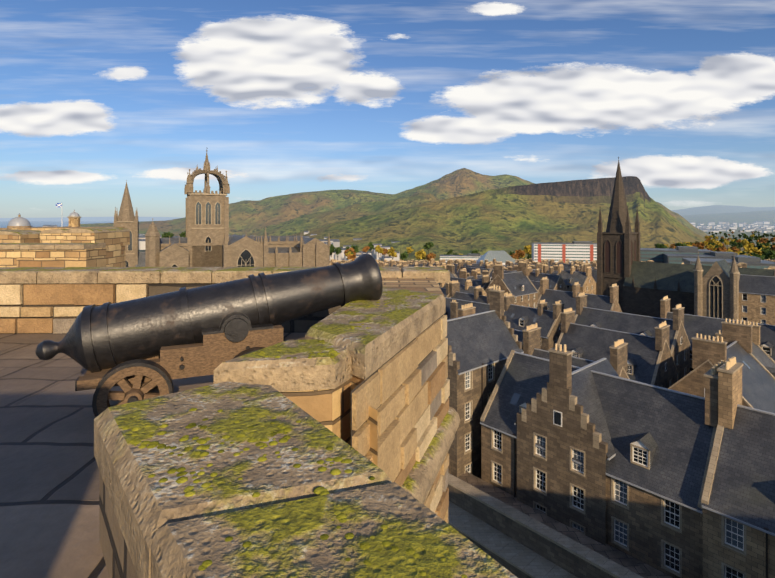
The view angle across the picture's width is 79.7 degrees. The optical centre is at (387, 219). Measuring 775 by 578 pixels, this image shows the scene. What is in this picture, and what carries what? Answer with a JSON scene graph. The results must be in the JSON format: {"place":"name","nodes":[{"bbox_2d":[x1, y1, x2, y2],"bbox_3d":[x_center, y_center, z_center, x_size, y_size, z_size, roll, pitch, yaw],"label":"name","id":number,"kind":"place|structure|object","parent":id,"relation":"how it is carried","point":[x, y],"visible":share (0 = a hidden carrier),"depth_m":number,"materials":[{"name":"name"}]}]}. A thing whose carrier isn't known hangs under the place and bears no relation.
{"place":"outdoors","nodes":[
{"label":"outdoors","id":0,"kind":"place"},
{"bbox_2d":[0,210,129,267],"bbox_3d":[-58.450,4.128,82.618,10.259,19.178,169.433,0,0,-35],"label":"stone building","id":1,"kind":"structure","parent":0,"point":[74,244],"depth_m":21.24,"materials":[{"name":"beige stone"}]},
{"bbox_2d":[0,221,139,227],"bbox_3d":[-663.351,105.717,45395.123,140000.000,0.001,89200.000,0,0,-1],"label":"sea water","id":2,"kind":"structure","parent":0,"point":[3,224],"depth_m":13174.88,"materials":[{"name":"blue liquid"}]},
{"bbox_2d":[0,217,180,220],"bbox_3d":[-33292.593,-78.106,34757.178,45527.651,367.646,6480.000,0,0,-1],"label":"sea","id":3,"kind":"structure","parent":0,"point":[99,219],"depth_m":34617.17,"materials":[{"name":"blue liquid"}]},
{"bbox_2d":[0,333,305,577],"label":"walkway paving","id":4,"kind":"structure","parent":0,"point":[49,498],"depth_m":3.26,"materials":[{"name":"grey stone"}]},
{"bbox_2d":[35,253,382,417],"bbox_3d":[-1.549,1.043,4.540,3.107,1.347,1.290,0,0,-23],"label":"cannon","id":5,"kind":"object","parent":4,"relation":"on","point":[138,349],"visible":0.88,"depth_m":4.13,"materials":[{"name":"metal"}]},
{"bbox_2d":[0,283,449,522],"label":"rampart laid stones","id":6,"kind":"object","parent":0,"point":[404,392],"visible":0.52,"depth_m":4.62,"materials":[{"name":"beige stone"}]},
{"bbox_2d":[99,470,137,577],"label":"parapet wall","id":7,"kind":"structure","parent":6,"relation":"on","point":[117,558],"depth_m":2.18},
{"bbox_2d":[94,381,517,577],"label":"parapet top","id":8,"kind":"object","parent":7,"relation":"on","point":[282,523],"visible":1,"depth_m":1.66,"materials":[{"name":"grey stone"}]},
{"bbox_2d":[122,292,466,577],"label":"moss cushions","id":9,"kind":"object","parent":8,"relation":"on","point":[319,491],"visible":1,"depth_m":1.95,"materials":[{"name":"green plant"}]},
{"bbox_2d":[0,267,449,283],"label":"wall coping","id":10,"kind":"object","parent":6,"relation":"on","point":[35,275],"visible":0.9,"depth_m":7.00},
{"bbox_2d":[148,283,340,332],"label":"rampart wall","id":11,"kind":"structure","parent":6,"relation":"on","point":[304,324],"depth_m":7.06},
{"bbox_2d":[280,379,350,445],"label":"stone wall","id":12,"kind":"structure","parent":6,"relation":"attached to","point":[330,409],"depth_m":3.08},
{"bbox_2d":[214,339,351,391],"bbox_3d":[-0.604,1.017,3.280,1.012,0.200,0.647,0,0,-1],"label":"parapet capstone","id":13,"kind":"object","parent":12,"relation":"on","point":[300,372],"visible":0.64,"depth_m":3.05,"materials":[{"name":"beige stone"}]},
{"bbox_2d":[351,375,363,389],"bbox_3d":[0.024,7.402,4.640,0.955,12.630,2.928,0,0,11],"label":"rampart merlon","id":14,"kind":"object","parent":6,"relation":"on","point":[355,381],"depth_m":3.26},
{"bbox_2d":[305,287,445,379],"bbox_3d":[0.027,0.977,4.639,0.978,0.220,2.986,0,0,11],"label":"parapet capstone","id":15,"kind":"object","parent":6,"relation":"on","point":[374,348],"visible":0.78,"depth_m":3.96,"materials":[{"name":"beige stone"}]},
{"bbox_2d":[402,406,459,503],"bbox_3d":[-0.749,2.397,2.577,3.273,0.420,10.152,0,0,-1],"label":"stone ledge","id":16,"kind":"object","parent":6,"relation":"attached to","point":[420,479],"visible":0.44,"depth_m":4.37,"materials":[{"name":"beige stone"}]},
{"bbox_2d":[244,192,443,235],"bbox_3d":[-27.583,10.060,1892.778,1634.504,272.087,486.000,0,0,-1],"label":"hill ridge","id":17,"kind":"structure","parent":0,"point":[313,220],"depth_m":1997.39,"materials":[{"name":"green plant"}]},
{"bbox_2d":[0,0,774,217],"label":"sky","id":18,"kind":"structure","parent":0,"point":[284,97],"materials":[{"name":"blue"}]},
{"bbox_2d":[366,277,443,465],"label":"parapet wall","id":19,"kind":"structure","parent":0,"point":[429,285],"depth_m":5.92,"materials":[{"name":"brown stone"}]},
{"bbox_2d":[67,221,774,251],"bbox_3d":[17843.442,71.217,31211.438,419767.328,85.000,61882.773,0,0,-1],"label":"terrain","id":20,"kind":"structure","parent":0,"point":[736,232],"depth_m":3238.11,"materials":[{"name":"green plant"}]},
{"bbox_2d":[0,213,30,229],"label":"dome building","id":21,"kind":"structure","parent":20,"relation":"on","point":[19,221],"depth_m":410.04,"materials":[{"name":"stone"}]},
{"bbox_2d":[114,180,144,266],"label":"church spire","id":22,"kind":"structure","parent":20,"relation":"on","point":[126,218],"depth_m":215.69,"materials":[{"name":"stone"}]},
{"bbox_2d":[145,148,330,267],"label":"crown steeple church","id":23,"kind":"structure","parent":20,"relation":"on","point":[207,241],"depth_m":159.31,"materials":[{"name":"stone"}]},
{"bbox_2d":[80,168,707,236],"bbox_3d":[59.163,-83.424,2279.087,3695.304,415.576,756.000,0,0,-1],"label":"hill","id":24,"kind":"structure","parent":20,"relation":"on","point":[248,216],"depth_m":2416.51,"materials":[{"name":"green plant"}]},
{"bbox_2d":[31,221,774,260],"bbox_3d":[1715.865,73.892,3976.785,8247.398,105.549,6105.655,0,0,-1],"label":"town houses","id":25,"kind":"structure","parent":20,"relation":"on","point":[759,226],"depth_m":2534.95,"materials":[{"name":"grey stone"}]},
{"bbox_2d":[161,229,774,261],"bbox_3d":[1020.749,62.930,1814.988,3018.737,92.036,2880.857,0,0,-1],"label":"park trees","id":26,"kind":"object","parent":20,"relation":"on","point":[762,250],"visible":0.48,"depth_m":775.40,"materials":[{"name":"green plant"}]},
{"bbox_2d":[288,176,747,261],"bbox_3d":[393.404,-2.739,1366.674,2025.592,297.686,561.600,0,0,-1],"label":"salisbury crags","id":27,"kind":"structure","parent":20,"relation":"on","point":[510,218],"depth_m":1437.74,"materials":[{"name":"green plant"}]},
{"bbox_2d":[330,258,774,307],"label":"distant buildings","id":28,"kind":"structure","parent":20,"relation":"on","point":[518,279],"depth_m":181.10,"materials":[{"name":"stone"}]},
{"bbox_2d":[330,259,774,265],"bbox_3d":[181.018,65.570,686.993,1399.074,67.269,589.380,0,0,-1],"label":"city tenements","id":29,"kind":"structure","parent":20,"relation":"on","point":[426,261],"depth_m":451.80,"materials":[{"name":"stone"}]},
{"bbox_2d":[447,471,672,577],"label":"street","id":30,"kind":"structure","parent":20,"relation":"on","point":[512,534],"depth_m":33.69,"materials":[{"name":"stone"}]},
{"bbox_2d":[438,277,774,412],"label":"tenement buildings","id":31,"kind":"structure","parent":20,"relation":"on","point":[677,349],"depth_m":70.16,"materials":[{"name":"stone"}]},
{"bbox_2d":[440,241,774,268],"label":"large buildings","id":32,"kind":"structure","parent":20,"relation":"on","point":[584,251],"depth_m":432.93,"materials":[{"name":"grey"}]},
{"bbox_2d":[445,284,774,577],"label":"tenements","id":33,"kind":"structure","parent":20,"relation":"on","point":[673,483],"depth_m":35.19,"materials":[{"name":"stone"}]},
{"bbox_2d":[597,156,774,320],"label":"church spire","id":34,"kind":"structure","parent":20,"relation":"on","point":[698,288],"depth_m":141.96,"materials":[{"name":"brown stone"}]},
{"bbox_2d":[671,205,774,215],"bbox_3d":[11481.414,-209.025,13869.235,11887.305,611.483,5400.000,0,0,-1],"label":"distant hill","id":35,"kind":"structure","parent":20,"relation":"on","point":[713,209],"depth_m":14640.27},
{"bbox_2d":[682,210,774,225],"bbox_3d":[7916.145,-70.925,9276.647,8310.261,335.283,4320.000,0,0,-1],"label":"pentlands hill","id":36,"kind":"structure","parent":20,"relation":"on","point":[751,217],"depth_m":9160.80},
{"bbox_2d":[739,274,774,324],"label":"building","id":37,"kind":"structure","parent":0,"point":[756,298],"depth_m":116.29,"materials":[{"name":"brown stone"}]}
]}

